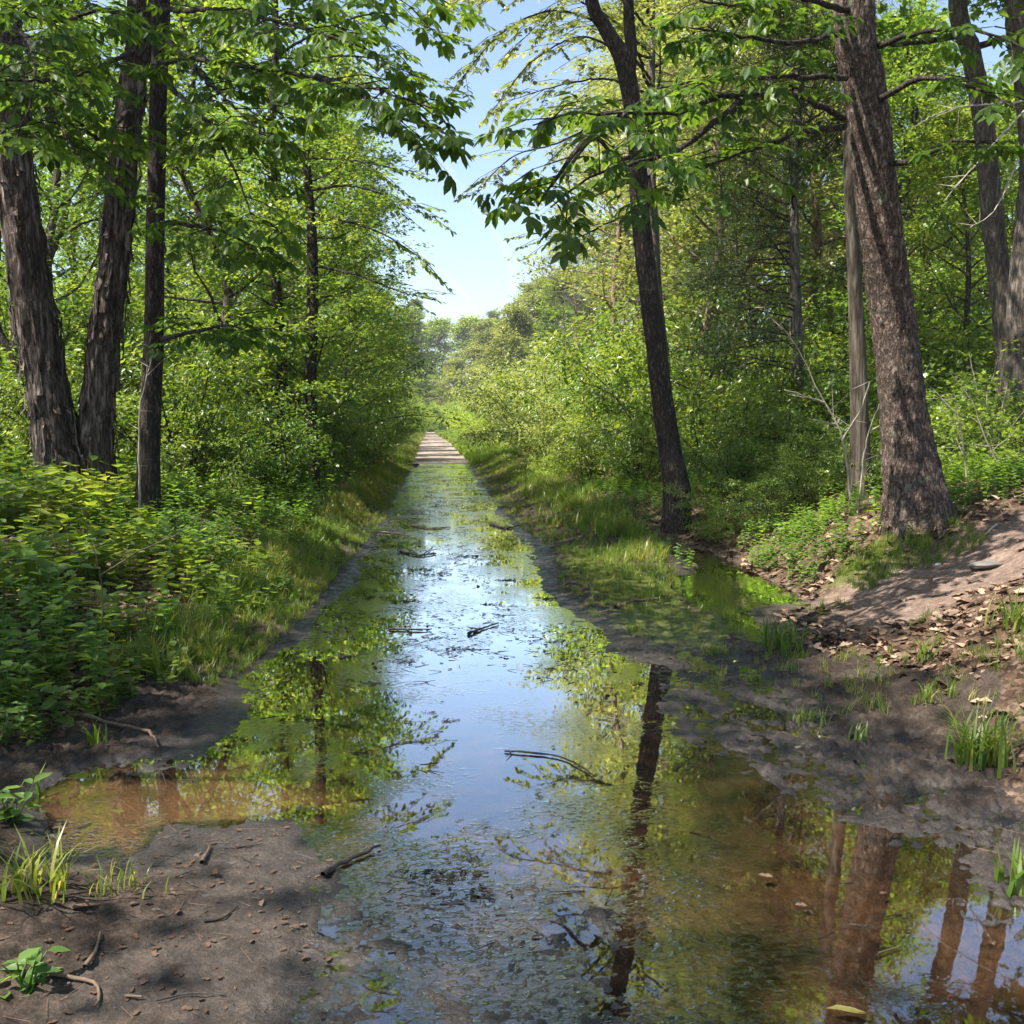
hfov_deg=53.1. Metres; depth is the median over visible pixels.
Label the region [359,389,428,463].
shrub
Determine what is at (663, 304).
broadleaf tree
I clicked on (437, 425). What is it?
shrub
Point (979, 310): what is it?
shrub
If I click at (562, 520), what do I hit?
grass clump
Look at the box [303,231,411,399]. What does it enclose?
broadleaf tree
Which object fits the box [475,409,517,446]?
shrub
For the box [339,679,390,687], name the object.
muck clump
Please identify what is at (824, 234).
oak tree
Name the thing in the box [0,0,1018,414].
sky
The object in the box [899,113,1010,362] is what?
broadleaf tree
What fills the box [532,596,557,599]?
muck clump
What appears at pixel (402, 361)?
broadleaf tree
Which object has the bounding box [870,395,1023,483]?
shrub
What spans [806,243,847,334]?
broadleaf tree
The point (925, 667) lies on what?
dry leaves
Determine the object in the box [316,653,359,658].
muck clump
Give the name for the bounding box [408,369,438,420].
broadleaf tree
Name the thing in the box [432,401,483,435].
shrub
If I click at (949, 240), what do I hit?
broadleaf tree
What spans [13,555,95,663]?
leafy plant
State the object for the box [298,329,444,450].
shrub
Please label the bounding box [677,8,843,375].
oak tree
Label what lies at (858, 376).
dead snag
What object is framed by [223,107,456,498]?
vine clad tree
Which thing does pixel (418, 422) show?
shrub
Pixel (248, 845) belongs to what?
stick
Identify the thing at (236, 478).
shrub
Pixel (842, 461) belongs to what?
shrub
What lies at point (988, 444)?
bare sapling
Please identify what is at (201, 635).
grass
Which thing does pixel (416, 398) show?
shrub
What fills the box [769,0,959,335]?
pine tree
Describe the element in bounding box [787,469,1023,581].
undergrowth
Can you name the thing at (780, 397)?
shrub
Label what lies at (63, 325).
shrub
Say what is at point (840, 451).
shrub
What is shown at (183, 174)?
broadleaf tree
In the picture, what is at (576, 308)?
broadleaf tree
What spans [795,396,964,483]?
shrub
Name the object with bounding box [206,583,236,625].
leafy plant
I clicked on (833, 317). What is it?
shrub
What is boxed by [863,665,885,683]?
leafy plant
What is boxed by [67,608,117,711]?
leafy plant
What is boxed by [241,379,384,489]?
shrub
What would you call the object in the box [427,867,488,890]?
muck clump
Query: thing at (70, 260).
broadleaf tree
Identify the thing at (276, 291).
vine clad tree
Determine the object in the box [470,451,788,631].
grass
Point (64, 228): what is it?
broadleaf tree
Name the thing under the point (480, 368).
shrub
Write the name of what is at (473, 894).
muck clump
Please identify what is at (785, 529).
leafy plant
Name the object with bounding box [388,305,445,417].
broadleaf tree
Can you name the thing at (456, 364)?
broadleaf tree
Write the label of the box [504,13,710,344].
oak tree
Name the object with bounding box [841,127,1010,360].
broadleaf tree
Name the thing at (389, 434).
shrub
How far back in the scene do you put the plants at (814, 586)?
10.55 m
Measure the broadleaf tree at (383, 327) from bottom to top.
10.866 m
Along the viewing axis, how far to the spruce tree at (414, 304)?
227.53 m
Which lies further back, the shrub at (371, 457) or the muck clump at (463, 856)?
the shrub at (371, 457)
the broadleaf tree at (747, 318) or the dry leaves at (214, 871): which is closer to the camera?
the dry leaves at (214, 871)
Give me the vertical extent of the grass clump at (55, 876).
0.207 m
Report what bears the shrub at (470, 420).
on the ground at (956, 957)
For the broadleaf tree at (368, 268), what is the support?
on the ground at (956, 957)
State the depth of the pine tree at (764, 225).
44.25 m
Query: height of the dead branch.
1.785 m
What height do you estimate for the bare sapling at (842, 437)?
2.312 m
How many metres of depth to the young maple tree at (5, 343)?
14.30 m
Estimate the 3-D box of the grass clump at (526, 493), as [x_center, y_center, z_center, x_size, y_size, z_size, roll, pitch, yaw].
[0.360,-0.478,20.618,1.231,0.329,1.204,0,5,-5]
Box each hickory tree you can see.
[116,0,484,519]
[960,0,1023,21]
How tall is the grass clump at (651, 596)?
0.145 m
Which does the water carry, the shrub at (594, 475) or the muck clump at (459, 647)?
the muck clump at (459, 647)
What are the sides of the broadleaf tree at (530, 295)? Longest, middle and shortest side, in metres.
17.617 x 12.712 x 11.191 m
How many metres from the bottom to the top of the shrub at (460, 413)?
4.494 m
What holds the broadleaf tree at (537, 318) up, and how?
on the ground at (956, 957)
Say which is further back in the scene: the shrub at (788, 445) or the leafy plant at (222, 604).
the shrub at (788, 445)
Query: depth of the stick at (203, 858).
3.73 m
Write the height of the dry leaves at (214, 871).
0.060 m
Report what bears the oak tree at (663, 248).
on the ground at (956, 957)
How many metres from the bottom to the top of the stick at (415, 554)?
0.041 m
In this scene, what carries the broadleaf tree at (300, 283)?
on the ground at (956, 957)
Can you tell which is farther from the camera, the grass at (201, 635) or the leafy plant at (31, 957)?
the grass at (201, 635)
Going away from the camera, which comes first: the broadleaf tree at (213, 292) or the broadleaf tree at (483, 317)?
the broadleaf tree at (213, 292)
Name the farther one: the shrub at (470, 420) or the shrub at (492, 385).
the shrub at (470, 420)
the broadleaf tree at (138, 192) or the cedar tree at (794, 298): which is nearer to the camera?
the cedar tree at (794, 298)
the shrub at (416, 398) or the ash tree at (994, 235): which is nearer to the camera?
the ash tree at (994, 235)
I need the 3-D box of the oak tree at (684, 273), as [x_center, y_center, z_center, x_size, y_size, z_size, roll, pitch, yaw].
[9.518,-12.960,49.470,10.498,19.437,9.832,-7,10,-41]
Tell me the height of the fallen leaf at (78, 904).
0.017 m
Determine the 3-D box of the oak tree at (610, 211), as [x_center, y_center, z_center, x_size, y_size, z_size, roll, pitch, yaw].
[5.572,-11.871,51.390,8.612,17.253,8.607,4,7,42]
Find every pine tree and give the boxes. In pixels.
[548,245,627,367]
[655,75,731,414]
[709,55,831,340]
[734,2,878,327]
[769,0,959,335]
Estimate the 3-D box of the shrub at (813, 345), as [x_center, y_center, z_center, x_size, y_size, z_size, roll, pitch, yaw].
[4.547,-2.060,18.306,4.432,3.827,5.201,-3,6,-22]
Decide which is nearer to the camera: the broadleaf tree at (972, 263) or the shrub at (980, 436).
the shrub at (980, 436)
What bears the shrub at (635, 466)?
on the ground at (956, 957)
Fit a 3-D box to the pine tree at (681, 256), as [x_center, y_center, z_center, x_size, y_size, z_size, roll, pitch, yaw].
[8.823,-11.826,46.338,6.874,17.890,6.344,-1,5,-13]
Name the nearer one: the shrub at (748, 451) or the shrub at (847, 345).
the shrub at (748, 451)
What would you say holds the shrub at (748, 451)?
on the ground at (956, 957)
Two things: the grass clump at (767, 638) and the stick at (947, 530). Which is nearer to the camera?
the grass clump at (767, 638)
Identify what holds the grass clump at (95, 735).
on the ground at (956, 957)
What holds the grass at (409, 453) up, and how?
on the ground at (956, 957)
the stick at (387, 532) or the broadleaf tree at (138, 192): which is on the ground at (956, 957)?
the broadleaf tree at (138, 192)
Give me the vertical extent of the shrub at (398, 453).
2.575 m
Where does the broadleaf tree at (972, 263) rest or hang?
on the ground at (956, 957)
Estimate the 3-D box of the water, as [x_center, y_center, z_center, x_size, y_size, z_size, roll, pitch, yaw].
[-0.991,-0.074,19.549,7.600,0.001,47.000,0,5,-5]
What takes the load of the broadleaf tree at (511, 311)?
on the ground at (956, 957)
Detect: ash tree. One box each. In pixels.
[769,0,1009,447]
[896,0,1023,456]
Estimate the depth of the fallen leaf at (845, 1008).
2.80 m
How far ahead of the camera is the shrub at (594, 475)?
20.20 m
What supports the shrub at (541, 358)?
on the ground at (956, 957)
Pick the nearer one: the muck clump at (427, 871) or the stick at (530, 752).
the muck clump at (427, 871)
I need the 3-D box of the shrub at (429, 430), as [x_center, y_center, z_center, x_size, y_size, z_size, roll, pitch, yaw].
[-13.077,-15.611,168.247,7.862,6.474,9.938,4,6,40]
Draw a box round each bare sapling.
[62,505,207,636]
[129,342,162,517]
[754,307,869,515]
[856,405,879,514]
[943,392,975,486]
[949,371,998,465]
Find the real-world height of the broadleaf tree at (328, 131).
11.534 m
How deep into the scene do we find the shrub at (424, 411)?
149.73 m
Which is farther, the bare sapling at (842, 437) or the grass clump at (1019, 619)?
the bare sapling at (842, 437)
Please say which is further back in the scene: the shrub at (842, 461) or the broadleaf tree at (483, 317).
the broadleaf tree at (483, 317)
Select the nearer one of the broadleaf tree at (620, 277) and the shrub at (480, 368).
the shrub at (480, 368)
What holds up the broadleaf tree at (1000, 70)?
on the ground at (956, 957)
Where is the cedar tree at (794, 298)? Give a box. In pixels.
[664,0,925,444]
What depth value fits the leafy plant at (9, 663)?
5.20 m
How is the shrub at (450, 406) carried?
on the ground at (956, 957)
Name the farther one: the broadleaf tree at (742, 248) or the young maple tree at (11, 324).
the broadleaf tree at (742, 248)
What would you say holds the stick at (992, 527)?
on the ground at (956, 957)
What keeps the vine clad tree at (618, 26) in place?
on the ground at (956, 957)
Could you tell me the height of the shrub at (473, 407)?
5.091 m
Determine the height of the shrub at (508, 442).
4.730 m
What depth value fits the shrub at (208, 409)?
14.62 m
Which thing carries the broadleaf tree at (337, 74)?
on the ground at (956, 957)
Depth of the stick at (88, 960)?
3.01 m
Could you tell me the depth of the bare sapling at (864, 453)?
10.94 m
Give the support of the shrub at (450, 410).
on the ground at (956, 957)
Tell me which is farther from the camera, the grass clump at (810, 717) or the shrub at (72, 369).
the shrub at (72, 369)
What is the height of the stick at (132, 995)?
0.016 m
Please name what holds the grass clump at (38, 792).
on the ground at (956, 957)
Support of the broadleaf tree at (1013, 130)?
on the ground at (956, 957)
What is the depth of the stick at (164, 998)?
2.83 m
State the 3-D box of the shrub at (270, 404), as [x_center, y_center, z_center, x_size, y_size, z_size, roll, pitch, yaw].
[-5.070,-2.074,18.324,4.727,4.082,5.548,0,6,-14]
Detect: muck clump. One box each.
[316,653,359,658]
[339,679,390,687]
[377,865,467,885]
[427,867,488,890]
[443,850,485,863]
[445,645,474,650]
[451,883,522,902]
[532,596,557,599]
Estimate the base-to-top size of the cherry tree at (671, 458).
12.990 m
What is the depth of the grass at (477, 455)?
44.88 m
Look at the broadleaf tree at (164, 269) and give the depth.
62.86 m
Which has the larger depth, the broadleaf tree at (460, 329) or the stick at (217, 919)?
the broadleaf tree at (460, 329)
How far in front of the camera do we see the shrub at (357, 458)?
22.67 m
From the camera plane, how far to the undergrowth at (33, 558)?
8.14 m
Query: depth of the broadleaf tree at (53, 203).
17.38 m
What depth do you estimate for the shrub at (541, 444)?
25.56 m
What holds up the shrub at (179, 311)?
on the ground at (956, 957)
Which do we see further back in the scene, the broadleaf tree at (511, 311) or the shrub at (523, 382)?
the broadleaf tree at (511, 311)
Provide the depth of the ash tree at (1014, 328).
13.82 m
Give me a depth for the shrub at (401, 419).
43.80 m
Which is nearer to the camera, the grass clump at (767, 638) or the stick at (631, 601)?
the grass clump at (767, 638)
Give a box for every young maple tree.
[0,323,29,467]
[8,287,21,428]
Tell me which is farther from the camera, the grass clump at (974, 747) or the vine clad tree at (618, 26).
the vine clad tree at (618, 26)
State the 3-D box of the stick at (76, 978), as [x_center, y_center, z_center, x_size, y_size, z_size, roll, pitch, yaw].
[-1.208,1.321,2.868,0.241,0.032,0.069,3,6,35]
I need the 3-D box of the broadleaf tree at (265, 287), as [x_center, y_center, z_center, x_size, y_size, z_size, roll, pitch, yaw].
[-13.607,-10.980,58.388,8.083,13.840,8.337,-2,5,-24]
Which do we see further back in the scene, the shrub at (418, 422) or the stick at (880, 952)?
the shrub at (418, 422)
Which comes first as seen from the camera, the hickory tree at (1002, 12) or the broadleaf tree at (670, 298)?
the hickory tree at (1002, 12)
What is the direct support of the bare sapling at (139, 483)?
on the ground at (956, 957)
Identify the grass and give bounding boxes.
[87,453,412,685]
[385,430,426,463]
[435,429,522,464]
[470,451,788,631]
[625,591,1023,742]
[831,513,989,590]
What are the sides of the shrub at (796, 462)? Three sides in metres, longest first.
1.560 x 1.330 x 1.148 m
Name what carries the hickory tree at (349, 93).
on the ground at (956, 957)
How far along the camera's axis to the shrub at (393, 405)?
22.54 m
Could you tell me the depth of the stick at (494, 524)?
15.88 m
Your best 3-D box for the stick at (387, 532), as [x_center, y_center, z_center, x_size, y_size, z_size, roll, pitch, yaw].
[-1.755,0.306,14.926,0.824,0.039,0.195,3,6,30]
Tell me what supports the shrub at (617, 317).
on the ground at (956, 957)
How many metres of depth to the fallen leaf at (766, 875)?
3.63 m
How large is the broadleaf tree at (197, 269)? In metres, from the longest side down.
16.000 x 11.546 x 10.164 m
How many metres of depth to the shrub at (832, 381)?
15.53 m
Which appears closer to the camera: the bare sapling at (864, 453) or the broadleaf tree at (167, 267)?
the bare sapling at (864, 453)
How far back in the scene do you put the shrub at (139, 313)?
19.66 m
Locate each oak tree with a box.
[472,0,1023,541]
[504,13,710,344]
[534,104,696,346]
[541,0,752,361]
[561,0,843,423]
[570,0,808,351]
[574,5,775,370]
[605,47,769,350]
[655,0,972,461]
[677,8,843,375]
[693,0,949,330]
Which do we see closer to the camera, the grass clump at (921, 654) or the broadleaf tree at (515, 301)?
the grass clump at (921, 654)
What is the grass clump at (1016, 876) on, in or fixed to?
on the ground at (956, 957)
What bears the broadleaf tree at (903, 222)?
on the ground at (956, 957)
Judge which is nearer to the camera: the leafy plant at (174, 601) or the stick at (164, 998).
the stick at (164, 998)
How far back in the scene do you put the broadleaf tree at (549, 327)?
88.91 m
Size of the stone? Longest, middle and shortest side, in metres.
0.324 x 0.281 x 0.050 m
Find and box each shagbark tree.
[0,0,187,499]
[0,0,252,496]
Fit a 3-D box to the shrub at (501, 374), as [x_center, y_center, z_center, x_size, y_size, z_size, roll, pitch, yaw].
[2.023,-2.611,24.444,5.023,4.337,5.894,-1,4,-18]
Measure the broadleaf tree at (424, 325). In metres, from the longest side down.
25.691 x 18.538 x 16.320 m
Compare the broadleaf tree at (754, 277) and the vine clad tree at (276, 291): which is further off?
the broadleaf tree at (754, 277)
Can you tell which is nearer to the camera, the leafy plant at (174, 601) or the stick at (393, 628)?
the leafy plant at (174, 601)
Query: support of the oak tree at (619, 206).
on the ground at (956, 957)
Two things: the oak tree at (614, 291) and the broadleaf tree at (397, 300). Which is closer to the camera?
the oak tree at (614, 291)
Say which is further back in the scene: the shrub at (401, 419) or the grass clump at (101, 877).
the shrub at (401, 419)
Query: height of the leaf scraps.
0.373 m
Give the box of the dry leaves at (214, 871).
[52,613,859,1023]
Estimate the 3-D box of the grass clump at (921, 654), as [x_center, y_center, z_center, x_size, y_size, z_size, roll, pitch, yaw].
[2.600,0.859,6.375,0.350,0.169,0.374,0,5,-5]
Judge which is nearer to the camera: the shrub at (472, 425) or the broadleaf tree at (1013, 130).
the broadleaf tree at (1013, 130)
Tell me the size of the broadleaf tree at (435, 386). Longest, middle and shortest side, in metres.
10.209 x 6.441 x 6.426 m
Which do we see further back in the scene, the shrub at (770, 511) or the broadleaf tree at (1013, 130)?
the broadleaf tree at (1013, 130)
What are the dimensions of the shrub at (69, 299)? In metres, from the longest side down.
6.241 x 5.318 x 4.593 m
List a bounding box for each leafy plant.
[0,660,45,713]
[0,773,51,822]
[0,945,69,998]
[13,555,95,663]
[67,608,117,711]
[115,567,184,646]
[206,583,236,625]
[773,522,798,541]
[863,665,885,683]
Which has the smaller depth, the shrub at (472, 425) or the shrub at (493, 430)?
the shrub at (493, 430)
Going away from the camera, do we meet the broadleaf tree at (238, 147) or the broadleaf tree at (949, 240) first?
the broadleaf tree at (949, 240)
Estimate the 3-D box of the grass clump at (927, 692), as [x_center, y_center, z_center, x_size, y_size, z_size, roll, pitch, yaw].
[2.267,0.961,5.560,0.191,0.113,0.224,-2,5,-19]
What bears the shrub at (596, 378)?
on the ground at (956, 957)
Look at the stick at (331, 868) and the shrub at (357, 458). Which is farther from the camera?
the shrub at (357, 458)
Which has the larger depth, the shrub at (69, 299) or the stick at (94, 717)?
the shrub at (69, 299)
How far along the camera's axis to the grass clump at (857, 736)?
5.17 m
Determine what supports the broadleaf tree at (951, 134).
on the ground at (956, 957)
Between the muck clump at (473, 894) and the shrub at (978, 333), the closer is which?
the muck clump at (473, 894)
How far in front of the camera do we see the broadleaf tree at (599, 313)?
91.68 m
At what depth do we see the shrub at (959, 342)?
15.82 m
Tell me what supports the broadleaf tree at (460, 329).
on the ground at (956, 957)
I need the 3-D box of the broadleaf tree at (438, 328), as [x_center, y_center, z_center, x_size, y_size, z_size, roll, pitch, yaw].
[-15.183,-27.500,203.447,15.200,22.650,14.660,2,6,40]
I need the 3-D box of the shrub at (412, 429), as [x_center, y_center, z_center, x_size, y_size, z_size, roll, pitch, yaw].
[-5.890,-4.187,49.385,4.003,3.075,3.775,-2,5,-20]
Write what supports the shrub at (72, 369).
on the ground at (956, 957)
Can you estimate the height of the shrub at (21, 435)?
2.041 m
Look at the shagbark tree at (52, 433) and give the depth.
11.50 m
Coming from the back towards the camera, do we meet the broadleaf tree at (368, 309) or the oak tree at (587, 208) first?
the broadleaf tree at (368, 309)
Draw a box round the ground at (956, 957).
[0,427,1023,1023]
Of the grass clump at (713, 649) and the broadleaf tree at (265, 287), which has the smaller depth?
the grass clump at (713, 649)
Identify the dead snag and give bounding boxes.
[843,129,873,503]
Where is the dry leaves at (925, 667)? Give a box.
[773,538,1023,719]
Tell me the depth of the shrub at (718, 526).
13.19 m
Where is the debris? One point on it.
(522, 942)
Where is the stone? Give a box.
[968,560,1003,568]
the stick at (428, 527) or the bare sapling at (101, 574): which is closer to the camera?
the bare sapling at (101, 574)
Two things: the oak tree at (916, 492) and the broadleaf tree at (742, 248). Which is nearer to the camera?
the oak tree at (916, 492)
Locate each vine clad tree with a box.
[182,0,502,483]
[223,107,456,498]
[423,0,786,386]
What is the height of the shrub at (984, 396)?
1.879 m
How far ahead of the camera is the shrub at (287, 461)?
16.55 m
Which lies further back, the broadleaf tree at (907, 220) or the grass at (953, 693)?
the broadleaf tree at (907, 220)
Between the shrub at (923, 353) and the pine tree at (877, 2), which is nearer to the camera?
the shrub at (923, 353)
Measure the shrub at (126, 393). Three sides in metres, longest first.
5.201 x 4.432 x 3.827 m
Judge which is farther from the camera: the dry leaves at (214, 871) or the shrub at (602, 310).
the shrub at (602, 310)
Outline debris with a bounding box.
[90,466,910,953]
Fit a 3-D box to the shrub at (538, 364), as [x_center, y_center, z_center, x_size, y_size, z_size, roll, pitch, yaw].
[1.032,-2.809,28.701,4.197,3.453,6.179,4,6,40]
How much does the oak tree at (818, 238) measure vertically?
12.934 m
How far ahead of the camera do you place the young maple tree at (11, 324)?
14.71 m
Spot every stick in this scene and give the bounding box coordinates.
[48,971,100,1007]
[82,931,100,968]
[83,713,159,748]
[124,994,142,997]
[156,992,224,1000]
[199,844,210,864]
[204,906,237,921]
[237,843,261,848]
[320,844,380,876]
[366,531,410,535]
[389,627,431,630]
[399,548,435,555]
[410,525,450,528]
[466,622,498,634]
[489,521,519,528]
[504,750,594,775]
[614,597,657,608]
[876,945,901,954]
[898,528,948,570]
[977,523,997,541]
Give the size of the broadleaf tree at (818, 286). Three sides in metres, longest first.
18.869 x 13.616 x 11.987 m
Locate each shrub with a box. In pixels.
[0,245,296,457]
[0,260,91,460]
[0,269,318,470]
[0,278,210,458]
[0,347,139,466]
[2,286,137,404]
[18,307,290,491]
[115,393,303,504]
[119,291,360,483]
[141,294,382,423]
[179,295,471,467]
[187,391,348,504]
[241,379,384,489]
[271,379,405,481]
[295,345,431,450]
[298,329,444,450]
[302,388,416,475]
[326,379,429,468]
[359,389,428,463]
[366,415,416,458]
[373,397,419,450]
[391,399,432,439]
[392,397,430,445]
[399,394,430,433]
[408,395,440,428]
[418,398,452,431]
[425,400,452,429]
[430,391,473,430]
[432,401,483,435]
[435,356,557,444]
[439,390,474,429]
[444,360,537,441]
[445,356,577,450]
[446,399,494,433]
[446,403,496,443]
[447,400,484,438]
[450,343,668,453]
[455,353,619,467]
[459,332,589,456]
[475,385,603,474]
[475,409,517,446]
[478,319,710,471]
[488,333,645,462]
[516,314,700,442]
[517,394,657,486]
[520,277,764,470]
[527,444,583,479]
[536,323,831,477]
[543,306,742,460]
[567,394,712,493]
[577,260,872,446]
[602,350,823,483]
[621,293,875,472]
[659,472,781,542]
[668,265,867,443]
[680,342,929,479]
[681,412,781,496]
[707,469,814,535]
[743,286,993,461]
[743,403,879,488]
[752,430,871,513]
[767,332,994,476]
[773,279,993,432]
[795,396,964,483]
[807,424,881,492]
[815,429,882,494]
[870,395,1023,483]
[915,278,992,450]
[927,332,995,451]
[929,357,1023,465]
[932,298,994,414]
[933,386,1023,468]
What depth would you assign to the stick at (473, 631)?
7.97 m
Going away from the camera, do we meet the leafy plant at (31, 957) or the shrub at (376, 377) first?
the leafy plant at (31, 957)
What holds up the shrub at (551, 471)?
on the ground at (956, 957)
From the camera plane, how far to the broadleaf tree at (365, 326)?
56.87 m
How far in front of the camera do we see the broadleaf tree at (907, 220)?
30.25 m
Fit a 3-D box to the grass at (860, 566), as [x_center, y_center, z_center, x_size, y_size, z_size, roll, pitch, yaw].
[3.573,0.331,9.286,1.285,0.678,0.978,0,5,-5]
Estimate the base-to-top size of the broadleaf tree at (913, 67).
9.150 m
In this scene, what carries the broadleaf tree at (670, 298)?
on the ground at (956, 957)
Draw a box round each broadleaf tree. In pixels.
[0,0,148,410]
[0,0,197,417]
[2,55,168,395]
[44,142,195,368]
[60,0,351,438]
[62,184,211,332]
[73,29,291,417]
[133,216,233,350]
[138,116,271,329]
[141,0,433,434]
[190,270,243,330]
[206,40,431,395]
[221,208,327,349]
[250,114,430,432]
[285,261,325,350]
[299,189,416,403]
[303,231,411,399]
[321,259,408,400]
[350,273,405,412]
[372,290,423,404]
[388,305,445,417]
[400,321,442,418]
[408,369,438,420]
[412,316,466,418]
[425,357,471,427]
[425,374,447,426]
[430,314,490,401]
[456,318,516,417]
[459,302,540,403]
[459,316,504,374]
[487,276,571,379]
[489,293,560,383]
[491,278,574,377]
[523,266,603,378]
[537,219,609,353]
[559,267,635,354]
[561,218,673,344]
[618,234,750,348]
[659,95,841,433]
[661,260,717,373]
[666,118,845,375]
[698,240,787,343]
[765,0,993,402]
[766,230,846,350]
[782,67,974,349]
[802,4,1017,388]
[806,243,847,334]
[822,59,1014,393]
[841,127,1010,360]
[861,92,1018,454]
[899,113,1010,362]
[910,84,1018,359]
[930,82,1019,356]
[937,66,1019,372]
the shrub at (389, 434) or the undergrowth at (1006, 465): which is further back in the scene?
the shrub at (389, 434)
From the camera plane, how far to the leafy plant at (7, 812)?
4.04 m
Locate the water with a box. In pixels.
[27,464,1023,1023]
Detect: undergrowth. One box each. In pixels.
[0,445,348,745]
[575,446,1023,589]
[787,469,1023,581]
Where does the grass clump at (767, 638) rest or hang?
on the ground at (956, 957)
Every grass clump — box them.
[0,820,106,904]
[22,764,44,795]
[72,715,112,745]
[74,856,169,898]
[499,481,549,497]
[524,502,579,526]
[631,585,671,601]
[699,640,733,655]
[749,609,816,652]
[773,700,846,727]
[845,719,868,742]
[907,633,949,662]
[918,683,949,702]
[924,691,1023,778]
[977,583,1023,631]
[991,839,1023,896]
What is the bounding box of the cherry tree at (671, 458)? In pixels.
[510,0,691,534]
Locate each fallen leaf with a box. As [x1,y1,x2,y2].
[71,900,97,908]
[758,873,771,876]
[828,1004,868,1013]
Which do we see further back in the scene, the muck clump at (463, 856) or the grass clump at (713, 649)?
the grass clump at (713, 649)
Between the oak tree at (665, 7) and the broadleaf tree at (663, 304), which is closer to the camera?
the oak tree at (665, 7)
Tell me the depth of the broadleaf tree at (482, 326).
147.15 m
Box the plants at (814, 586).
[635,470,1023,599]
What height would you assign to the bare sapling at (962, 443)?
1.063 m
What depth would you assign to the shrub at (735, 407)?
16.28 m
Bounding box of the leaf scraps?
[0,598,1023,1023]
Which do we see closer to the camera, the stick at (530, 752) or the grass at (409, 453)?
the stick at (530, 752)
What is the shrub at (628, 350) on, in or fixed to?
on the ground at (956, 957)
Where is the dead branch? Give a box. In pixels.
[911,77,1023,227]
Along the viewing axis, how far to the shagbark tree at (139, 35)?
11.10 m
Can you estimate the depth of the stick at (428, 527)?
15.76 m

